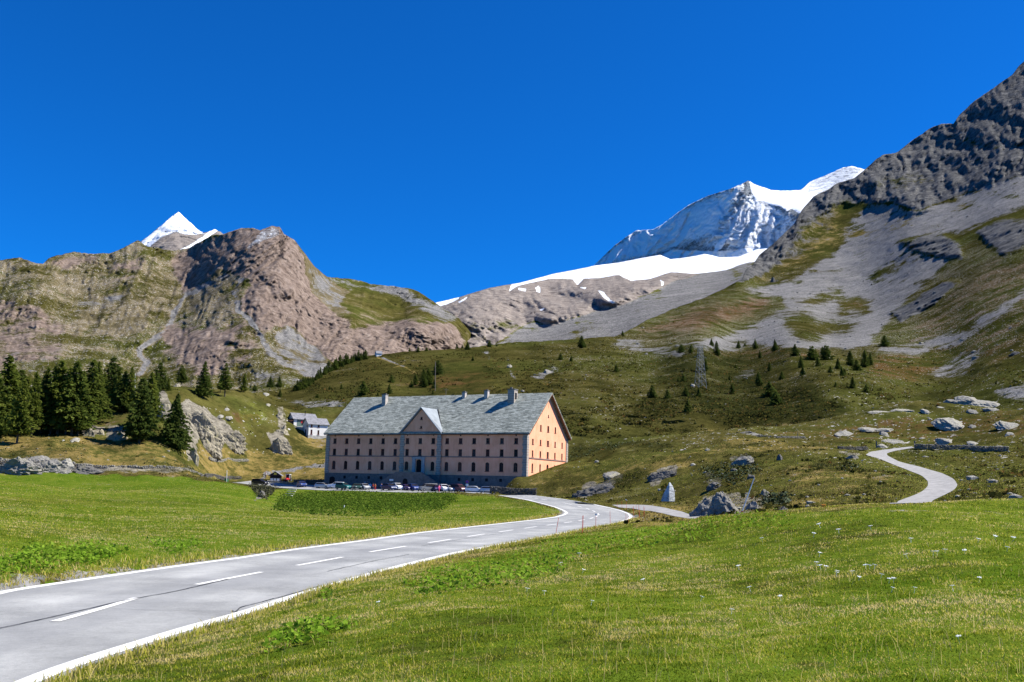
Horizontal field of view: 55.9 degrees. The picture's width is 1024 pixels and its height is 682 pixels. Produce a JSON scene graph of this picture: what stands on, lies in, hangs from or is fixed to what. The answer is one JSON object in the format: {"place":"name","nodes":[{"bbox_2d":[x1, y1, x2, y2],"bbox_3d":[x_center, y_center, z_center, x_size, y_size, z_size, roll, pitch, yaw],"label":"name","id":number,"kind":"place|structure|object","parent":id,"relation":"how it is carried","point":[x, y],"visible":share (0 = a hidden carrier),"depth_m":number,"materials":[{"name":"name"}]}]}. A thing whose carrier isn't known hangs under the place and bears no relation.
{"place":"outdoors","nodes":[
{"label":"outdoors","id":0,"kind":"place"},
{"bbox_2d":[141,212,221,250],"bbox_3d":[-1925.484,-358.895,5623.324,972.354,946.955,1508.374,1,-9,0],"label":"snow pyramid","id":1,"kind":"object","parent":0,"point":[178,231],"visible":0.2,"depth_m":5480.10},
{"bbox_2d":[0,226,471,392],"bbox_3d":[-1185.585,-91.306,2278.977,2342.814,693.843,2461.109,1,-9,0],"label":"massif","id":2,"kind":"structure","parent":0,"point":[259,308],"depth_m":2289.53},
{"bbox_2d":[0,495,634,681],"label":"road","id":3,"kind":"structure","parent":0,"point":[27,648],"depth_m":25.55,"materials":[{"name":"asphalt"}]},
{"bbox_2d":[0,579,225,627],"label":"tar seam","id":4,"kind":"object","parent":3,"relation":"on","point":[104,604],"visible":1,"depth_m":21.79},
{"bbox_2d":[0,495,567,593],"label":"edge line","id":5,"kind":"object","parent":3,"relation":"on","point":[11,590],"visible":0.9,"depth_m":33.88,"materials":[{"name":"paint"}]},
{"bbox_2d":[15,495,631,681],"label":"edge line","id":6,"kind":"object","parent":3,"relation":"on","point":[38,676],"visible":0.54,"depth_m":17.11,"materials":[{"name":"paint"}]},
{"bbox_2d":[52,495,598,620],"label":"dashes","id":7,"kind":"object","parent":3,"relation":"on","point":[92,610],"visible":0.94,"depth_m":27.14,"materials":[{"name":"paint"}]},
{"bbox_2d":[232,481,491,493],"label":"parking ground","id":8,"kind":"structure","parent":0,"point":[310,487],"depth_m":248.84,"materials":[{"name":"asphalt"}]},
{"bbox_2d":[251,479,268,484],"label":"parked car","id":9,"kind":"object","parent":8,"relation":"on","point":[259,481],"visible":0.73,"depth_m":262.25,"materials":[{"name":"black paint"}]},
{"bbox_2d":[268,471,282,481],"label":"kiosk","id":10,"kind":"object","parent":8,"relation":"on","point":[276,476],"visible":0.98,"depth_m":279.05,"materials":[{"name":"brown wood"}]},
{"bbox_2d":[335,483,351,489],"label":"parked car","id":11,"kind":"object","parent":8,"relation":"on","point":[344,486],"visible":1,"depth_m":244.43,"materials":[{"name":"teal paint"}]},
{"bbox_2d":[381,483,396,489],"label":"parked car","id":12,"kind":"object","parent":8,"relation":"on","point":[389,486],"visible":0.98,"depth_m":238.62,"materials":[{"name":"blue paint"}]},
{"bbox_2d":[418,483,437,490],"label":"parked car","id":13,"kind":"object","parent":8,"relation":"on","point":[427,486],"visible":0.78,"depth_m":236.98,"materials":[{"name":"grey paint"}]},
{"bbox_2d":[451,484,465,491],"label":"parked car","id":14,"kind":"object","parent":8,"relation":"on","point":[459,487],"visible":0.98,"depth_m":232.94,"materials":[{"name":"red paint"}]},
{"bbox_2d":[465,486,480,491],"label":"parked car","id":15,"kind":"object","parent":8,"relation":"on","point":[471,488],"visible":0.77,"depth_m":231.09,"materials":[{"name":"white paint"}]},
{"bbox_2d":[0,386,1023,681],"bbox_3d":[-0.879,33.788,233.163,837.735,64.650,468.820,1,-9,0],"label":"ground","id":16,"kind":"structure","parent":0,"point":[258,432],"depth_m":28.90,"materials":[{"name":"plant"}]},
{"bbox_2d":[0,373,11,434],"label":"conifer","id":17,"kind":"object","parent":16,"relation":"on","point":[3,400],"visible":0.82,"depth_m":240.28,"materials":[{"name":"green plant"}]},
{"bbox_2d":[0,354,28,421],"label":"conifer","id":18,"kind":"object","parent":16,"relation":"on","point":[9,371],"visible":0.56,"depth_m":245.13,"materials":[{"name":"green plant"}]},
{"bbox_2d":[1,380,38,443],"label":"conifer","id":19,"kind":"object","parent":16,"relation":"on","point":[19,416],"visible":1,"depth_m":232.90,"materials":[{"name":"green plant"}]},
{"bbox_2d":[0,456,43,475],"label":"rock outcrop","id":20,"kind":"object","parent":16,"relation":"on","point":[18,465],"visible":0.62,"depth_m":208.19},
{"bbox_2d":[23,371,44,432],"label":"conifer","id":21,"kind":"object","parent":16,"relation":"on","point":[35,401],"visible":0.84,"depth_m":245.72,"materials":[{"name":"green plant"}]},
{"bbox_2d":[27,455,49,460],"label":"boulder","id":22,"kind":"object","parent":16,"relation":"on","point":[41,457],"visible":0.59,"depth_m":220.02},
{"bbox_2d":[37,367,50,432],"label":"conifer","id":23,"kind":"object","parent":16,"relation":"on","point":[47,375],"visible":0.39,"depth_m":253.03,"materials":[{"name":"green plant"}]},
{"bbox_2d":[33,365,74,433],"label":"conifer","id":24,"kind":"object","parent":16,"relation":"on","point":[45,422],"visible":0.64,"depth_m":249.97,"materials":[{"name":"green plant"}]},
{"bbox_2d":[35,459,72,473],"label":"rock outcrop","id":25,"kind":"object","parent":16,"relation":"on","point":[55,465],"visible":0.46,"depth_m":211.60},
{"bbox_2d":[40,360,80,433],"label":"conifer","id":26,"kind":"object","parent":16,"relation":"on","point":[62,370],"visible":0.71,"depth_m":249.88,"materials":[{"name":"green plant"}]},
{"bbox_2d":[55,367,80,433],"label":"conifer","id":27,"kind":"object","parent":16,"relation":"on","point":[69,373],"visible":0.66,"depth_m":250.72,"materials":[{"name":"green plant"}]},
{"bbox_2d":[61,458,74,470],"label":"boulder","id":28,"kind":"object","parent":16,"relation":"on","point":[67,462],"visible":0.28,"depth_m":214.78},
{"bbox_2d":[46,361,101,435],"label":"conifer","id":29,"kind":"object","parent":16,"relation":"on","point":[79,424],"visible":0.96,"depth_m":249.92,"materials":[{"name":"green plant"}]},
{"bbox_2d":[70,370,97,434],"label":"conifer","id":30,"kind":"object","parent":16,"relation":"on","point":[84,399],"visible":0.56,"depth_m":253.55,"materials":[{"name":"green plant"}]},
{"bbox_2d":[73,464,103,473],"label":"boulder","id":31,"kind":"object","parent":16,"relation":"on","point":[81,469],"visible":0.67,"depth_m":215.05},
{"bbox_2d":[79,359,109,418],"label":"conifer","id":32,"kind":"object","parent":16,"relation":"on","point":[93,374],"visible":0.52,"depth_m":261.41,"materials":[{"name":"green plant"}]},
{"bbox_2d":[87,362,117,421],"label":"conifer","id":33,"kind":"object","parent":16,"relation":"on","point":[101,378],"visible":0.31,"depth_m":266.09,"materials":[{"name":"green plant"}]},
{"bbox_2d":[0,533,207,576],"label":"weed strip","id":34,"kind":"object","parent":16,"relation":"on","point":[82,553],"visible":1,"depth_m":30.48,"materials":[{"name":"green plant"}]},
{"bbox_2d":[101,372,111,401],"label":"conifer","id":35,"kind":"object","parent":16,"relation":"on","point":[106,386],"visible":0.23,"depth_m":282.51,"materials":[{"name":"green plant"}]},
{"bbox_2d":[103,357,122,405],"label":"conifer","id":36,"kind":"object","parent":16,"relation":"on","point":[111,371],"visible":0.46,"depth_m":289.98,"materials":[{"name":"green plant"}]},
{"bbox_2d":[106,367,123,402],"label":"conifer","id":37,"kind":"object","parent":16,"relation":"on","point":[118,375],"visible":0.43,"depth_m":281.84,"materials":[{"name":"green plant"}]},
{"bbox_2d":[106,430,127,440],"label":"boulder","id":38,"kind":"object","parent":16,"relation":"on","point":[114,436],"visible":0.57,"depth_m":251.40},
{"bbox_2d":[107,371,134,412],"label":"conifer","id":39,"kind":"object","parent":16,"relation":"on","point":[118,402],"visible":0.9,"depth_m":278.01,"materials":[{"name":"green plant"}]},
{"bbox_2d":[120,367,139,404],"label":"conifer","id":40,"kind":"object","parent":16,"relation":"on","point":[131,375],"visible":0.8,"depth_m":278.58,"materials":[{"name":"green plant"}]},
{"bbox_2d":[115,378,159,442],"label":"conifer","id":41,"kind":"object","parent":16,"relation":"on","point":[140,420],"visible":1,"depth_m":249.56,"materials":[{"name":"green plant"}]},
{"bbox_2d":[73,463,203,475],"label":"stone wall","id":42,"kind":"structure","parent":16,"relation":"on","point":[138,467],"depth_m":220.51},
{"bbox_2d":[127,372,167,422],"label":"conifer","id":43,"kind":"object","parent":16,"relation":"on","point":[151,385],"visible":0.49,"depth_m":263.31,"materials":[{"name":"green plant"}]},
{"bbox_2d":[154,371,161,405],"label":"conifer","id":44,"kind":"object","parent":16,"relation":"on","point":[158,387],"visible":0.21,"depth_m":284.29,"materials":[{"name":"green plant"}]},
{"bbox_2d":[154,362,168,388],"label":"conifer","id":45,"kind":"object","parent":16,"relation":"on","point":[161,378],"visible":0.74,"depth_m":310.36,"materials":[{"name":"green plant"}]},
{"bbox_2d":[156,404,171,417],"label":"boulder","id":46,"kind":"object","parent":16,"relation":"on","point":[166,407],"visible":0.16,"depth_m":274.57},
{"bbox_2d":[154,393,193,450],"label":"conifer","id":47,"kind":"object","parent":16,"relation":"on","point":[174,432],"visible":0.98,"depth_m":254.58,"materials":[{"name":"green plant"}]},
{"bbox_2d":[174,365,189,384],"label":"conifer","id":48,"kind":"object","parent":16,"relation":"on","point":[182,378],"visible":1,"depth_m":391.56,"materials":[{"name":"green plant"}]},
{"bbox_2d":[189,447,198,465],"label":"boulder","id":49,"kind":"object","parent":16,"relation":"on","point":[193,454],"visible":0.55,"depth_m":255.86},
{"bbox_2d":[193,361,215,397],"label":"conifer","id":50,"kind":"object","parent":16,"relation":"on","point":[203,387],"visible":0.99,"depth_m":318.95,"materials":[{"name":"green plant"}]},
{"bbox_2d":[186,411,224,461],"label":"rock outcrop","id":51,"kind":"object","parent":16,"relation":"on","point":[211,438],"visible":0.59,"depth_m":285.57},
{"bbox_2d":[204,473,241,479],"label":"stone wall","id":52,"kind":"structure","parent":16,"relation":"on","point":[220,477],"depth_m":275.66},
{"bbox_2d":[216,363,234,396],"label":"conifer","id":53,"kind":"object","parent":16,"relation":"on","point":[225,384],"visible":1,"depth_m":333.95,"materials":[{"name":"green plant"}]},
{"bbox_2d":[208,457,248,461],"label":"stone wall","id":54,"kind":"structure","parent":16,"relation":"on","point":[223,460],"depth_m":292.67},
{"bbox_2d":[221,432,246,454],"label":"rock outcrop","id":55,"kind":"object","parent":16,"relation":"on","point":[235,442],"visible":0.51,"depth_m":303.34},
{"bbox_2d":[239,373,249,391],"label":"conifer","id":56,"kind":"object","parent":16,"relation":"on","point":[243,387],"visible":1,"depth_m":349.83,"materials":[{"name":"green plant"}]},
{"bbox_2d":[247,483,280,499],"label":"roadside scrub","id":57,"kind":"object","parent":16,"relation":"on","point":[267,489],"visible":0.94,"depth_m":201.31,"materials":[{"name":"green plant"}]},
{"bbox_2d":[269,438,292,454],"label":"boulder","id":58,"kind":"object","parent":16,"relation":"on","point":[279,445],"visible":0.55,"depth_m":314.16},
{"bbox_2d":[288,411,316,429],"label":"chalet","id":59,"kind":"object","parent":16,"relation":"on","point":[296,419],"visible":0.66,"depth_m":344.56,"materials":[{"name":"grey stone"}]},
{"bbox_2d":[293,479,323,483],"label":"stone wall","id":60,"kind":"structure","parent":16,"relation":"on","point":[306,481],"depth_m":272.29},
{"bbox_2d":[301,417,329,438],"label":"white house","id":61,"kind":"structure","parent":16,"relation":"on","point":[315,428],"depth_m":339.88,"materials":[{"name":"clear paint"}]},
{"bbox_2d":[0,513,641,681],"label":"verge grass","id":62,"kind":"structure","parent":16,"relation":"on","point":[418,564],"depth_m":29.57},
{"bbox_2d":[271,489,460,515],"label":"leafy bank","id":63,"kind":"structure","parent":16,"relation":"on","point":[333,499],"depth_m":179.30,"materials":[{"name":"green plant"}]},
{"bbox_2d":[0,440,858,508],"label":"juniper scrub","id":64,"kind":"object","parent":16,"relation":"on","point":[779,501],"visible":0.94,"depth_m":164.10,"materials":[{"name":"green plant"}]},
{"bbox_2d":[324,387,571,487],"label":"hospice","id":65,"kind":"structure","parent":16,"relation":"on","point":[486,438],"depth_m":253.15,"materials":[{"name":"paint"}]},
{"bbox_2d":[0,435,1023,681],"bbox_3d":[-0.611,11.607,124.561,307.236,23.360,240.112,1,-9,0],"label":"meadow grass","id":66,"kind":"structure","parent":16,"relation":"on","point":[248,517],"depth_m":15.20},
{"bbox_2d":[0,502,1023,681],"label":"seed stalks","id":67,"kind":"object","parent":16,"relation":"on","point":[664,649],"visible":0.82,"depth_m":11.18,"materials":[{"name":"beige plant"}]},
{"bbox_2d":[1,392,1023,526],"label":"moor tussocks","id":68,"kind":"object","parent":16,"relation":"on","point":[878,491],"visible":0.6,"depth_m":158.30,"materials":[{"name":"green plant"}]},
{"bbox_2d":[2,391,1022,521],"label":"moor stones","id":69,"kind":"object","parent":16,"relation":"on","point":[1012,496],"visible":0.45,"depth_m":127.17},
{"bbox_2d":[489,486,536,495],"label":"stone wall","id":70,"kind":"structure","parent":16,"relation":"on","point":[516,491],"depth_m":208.34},
{"bbox_2d":[3,386,1023,523],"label":"moor shrubs","id":71,"kind":"object","parent":16,"relation":"on","point":[989,493],"visible":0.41,"depth_m":140.80,"materials":[{"name":"green plant"}]},
{"bbox_2d":[260,508,803,652],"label":"broad leaved plants","id":72,"kind":"object","parent":16,"relation":"on","point":[309,626],"visible":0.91,"depth_m":23.93,"materials":[{"name":"green plant"}]},
{"bbox_2d":[572,483,613,497],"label":"rock outcrop","id":73,"kind":"object","parent":16,"relation":"on","point":[600,488],"visible":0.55,"depth_m":190.45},
{"bbox_2d":[603,471,619,479],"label":"boulder","id":74,"kind":"object","parent":16,"relation":"on","point":[609,475],"visible":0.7,"depth_m":205.66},
{"bbox_2d":[647,470,676,481],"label":"boulder","id":75,"kind":"object","parent":16,"relation":"on","point":[659,476],"visible":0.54,"depth_m":185.30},
{"bbox_2d":[661,482,674,501],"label":"standing stone","id":76,"kind":"object","parent":16,"relation":"on","point":[668,495],"visible":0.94,"depth_m":154.09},
{"bbox_2d":[689,497,710,516],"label":"rock outcrop","id":77,"kind":"object","parent":16,"relation":"on","point":[701,509],"visible":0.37,"depth_m":98.90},
{"bbox_2d":[706,482,720,491],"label":"boulder","id":78,"kind":"object","parent":16,"relation":"on","point":[711,486],"visible":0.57,"depth_m":151.20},
{"bbox_2d":[706,491,738,515],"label":"rock outcrop","id":79,"kind":"object","parent":16,"relation":"on","point":[721,502],"visible":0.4,"depth_m":93.33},
{"bbox_2d":[730,456,753,465],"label":"boulder","id":80,"kind":"object","parent":16,"relation":"on","point":[745,460],"visible":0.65,"depth_m":181.35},
{"bbox_2d":[745,500,758,509],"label":"boulder","id":81,"kind":"object","parent":16,"relation":"on","point":[752,505],"visible":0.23,"depth_m":92.53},
{"bbox_2d":[731,431,805,438],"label":"stone wall","id":82,"kind":"structure","parent":16,"relation":"on","point":[801,437],"depth_m":245.16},
{"bbox_2d":[834,430,852,436],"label":"boulder","id":83,"kind":"object","parent":16,"relation":"on","point":[843,433],"visible":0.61,"depth_m":253.66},
{"bbox_2d":[837,446,867,449],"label":"stone wall","id":84,"kind":"structure","parent":16,"relation":"on","point":[855,448],"depth_m":210.29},
{"bbox_2d":[858,427,878,431],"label":"boulder","id":85,"kind":"object","parent":16,"relation":"on","point":[866,429],"visible":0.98,"depth_m":259.33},
{"bbox_2d":[881,439,904,443],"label":"boulder","id":86,"kind":"object","parent":16,"relation":"on","point":[893,441],"visible":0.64,"depth_m":232.26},
{"bbox_2d":[935,438,951,444],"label":"boulder","id":87,"kind":"object","parent":16,"relation":"on","point":[941,441],"visible":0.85,"depth_m":223.84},
{"bbox_2d":[931,417,964,430],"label":"rock outcrop","id":88,"kind":"object","parent":16,"relation":"on","point":[948,424],"visible":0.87,"depth_m":254.27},
{"bbox_2d":[914,444,1008,451],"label":"stone wall","id":89,"kind":"structure","parent":16,"relation":"on","point":[970,447],"depth_m":203.82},
{"bbox_2d":[993,421,1018,430],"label":"boulder","id":90,"kind":"object","parent":16,"relation":"on","point":[1000,425],"visible":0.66,"depth_m":234.53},
{"bbox_2d":[0,0,1023,302],"label":"sky","id":91,"kind":"structure","parent":0,"point":[441,150],"materials":[{"name":"blue"}]},
{"bbox_2d":[436,249,765,347],"bbox_3d":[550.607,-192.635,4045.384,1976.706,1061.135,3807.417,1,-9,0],"label":"grey saddle","id":92,"kind":"object","parent":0,"point":[611,300],"visible":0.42,"depth_m":3407.07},
{"bbox_2d":[254,62,1023,438],"bbox_3d":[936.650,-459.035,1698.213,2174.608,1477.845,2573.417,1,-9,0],"label":"mountain slope","id":93,"kind":"structure","parent":0,"point":[942,174],"depth_m":984.08,"materials":[{"name":"plant"}]},
{"bbox_2d":[357,381,368,395],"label":"conifer","id":94,"kind":"object","parent":93,"relation":"on","point":[363,390],"visible":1,"depth_m":532.15,"materials":[{"name":"green plant"}]},
{"bbox_2d":[418,369,428,387],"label":"conifer","id":95,"kind":"object","parent":93,"relation":"on","point":[424,380],"visible":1,"depth_m":569.89,"materials":[{"name":"green plant"}]},
{"bbox_2d":[421,369,433,384],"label":"conifer","id":96,"kind":"object","parent":93,"relation":"on","point":[430,379],"visible":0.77,"depth_m":578.57,"materials":[{"name":"green plant"}]},
{"bbox_2d":[430,360,444,374],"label":"conifer","id":97,"kind":"object","parent":93,"relation":"on","point":[439,370],"visible":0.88,"depth_m":630.40,"materials":[{"name":"green plant"}]},
{"bbox_2d":[253,244,1023,438],"bbox_3d":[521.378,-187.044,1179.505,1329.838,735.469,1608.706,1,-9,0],"label":"alpine shrubs","id":98,"kind":"object","parent":93,"relation":"on","point":[739,421],"visible":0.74,"depth_m":523.55,"materials":[{"name":"green plant"}]},
{"bbox_2d":[647,385,657,397],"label":"conifer","id":99,"kind":"object","parent":93,"relation":"on","point":[651,392],"visible":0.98,"depth_m":504.81,"materials":[{"name":"green plant"}]},
{"bbox_2d":[302,124,1023,416],"bbox_3d":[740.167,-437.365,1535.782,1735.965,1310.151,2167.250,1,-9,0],"label":"scree blocks","id":100,"kind":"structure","parent":93,"relation":"on","point":[973,358],"depth_m":767.86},
{"bbox_2d":[694,345,706,387],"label":"pylon","id":101,"kind":"object","parent":93,"relation":"on","point":[700,367],"visible":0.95,"depth_m":551.19,"materials":[{"name":"metal"}]},
{"bbox_2d":[761,381,775,396],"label":"conifer","id":102,"kind":"object","parent":93,"relation":"on","point":[769,390],"visible":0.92,"depth_m":507.83,"materials":[{"name":"green plant"}]},
{"bbox_2d":[768,391,784,404],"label":"conifer","id":103,"kind":"object","parent":93,"relation":"on","point":[775,399],"visible":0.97,"depth_m":477.02,"materials":[{"name":"green plant"}]},
{"bbox_2d":[803,346,821,359],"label":"conifer","id":104,"kind":"object","parent":93,"relation":"on","point":[812,354],"visible":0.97,"depth_m":631.43,"materials":[{"name":"green plant"}]},
{"bbox_2d":[818,345,835,359],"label":"conifer","id":105,"kind":"object","parent":93,"relation":"on","point":[827,353],"visible":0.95,"depth_m":633.80,"materials":[{"name":"green plant"}]},
{"bbox_2d":[845,351,854,365],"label":"conifer","id":106,"kind":"object","parent":93,"relation":"on","point":[850,359],"visible":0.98,"depth_m":607.53,"materials":[{"name":"green plant"}]},
{"bbox_2d":[859,350,869,366],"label":"conifer","id":107,"kind":"object","parent":93,"relation":"on","point":[863,361],"visible":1,"depth_m":602.04,"materials":[{"name":"green plant"}]},
{"bbox_2d":[878,335,890,346],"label":"conifer","id":108,"kind":"object","parent":93,"relation":"on","point":[884,342],"visible":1,"depth_m":775.11,"materials":[{"name":"green plant"}]},
{"bbox_2d":[954,396,976,404],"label":"boulder","id":109,"kind":"object","parent":93,"relation":"on","point":[965,400],"visible":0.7,"depth_m":435.97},
{"bbox_2d":[969,400,999,407],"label":"boulder","id":110,"kind":"object","parent":93,"relation":"on","point":[985,403],"visible":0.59,"depth_m":405.65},
{"bbox_2d":[614,505,698,517],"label":"side road","id":111,"kind":"structure","parent":0,"point":[663,510],"depth_m":125.75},
{"bbox_2d":[594,166,864,265],"bbox_3d":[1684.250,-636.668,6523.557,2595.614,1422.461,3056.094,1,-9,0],"label":"snow mountain","id":112,"kind":"structure","parent":0,"point":[742,219],"depth_m":6300.35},
{"bbox_2d":[866,446,956,503],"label":"hill track","id":113,"kind":"structure","parent":0,"point":[940,484],"depth_m":122.92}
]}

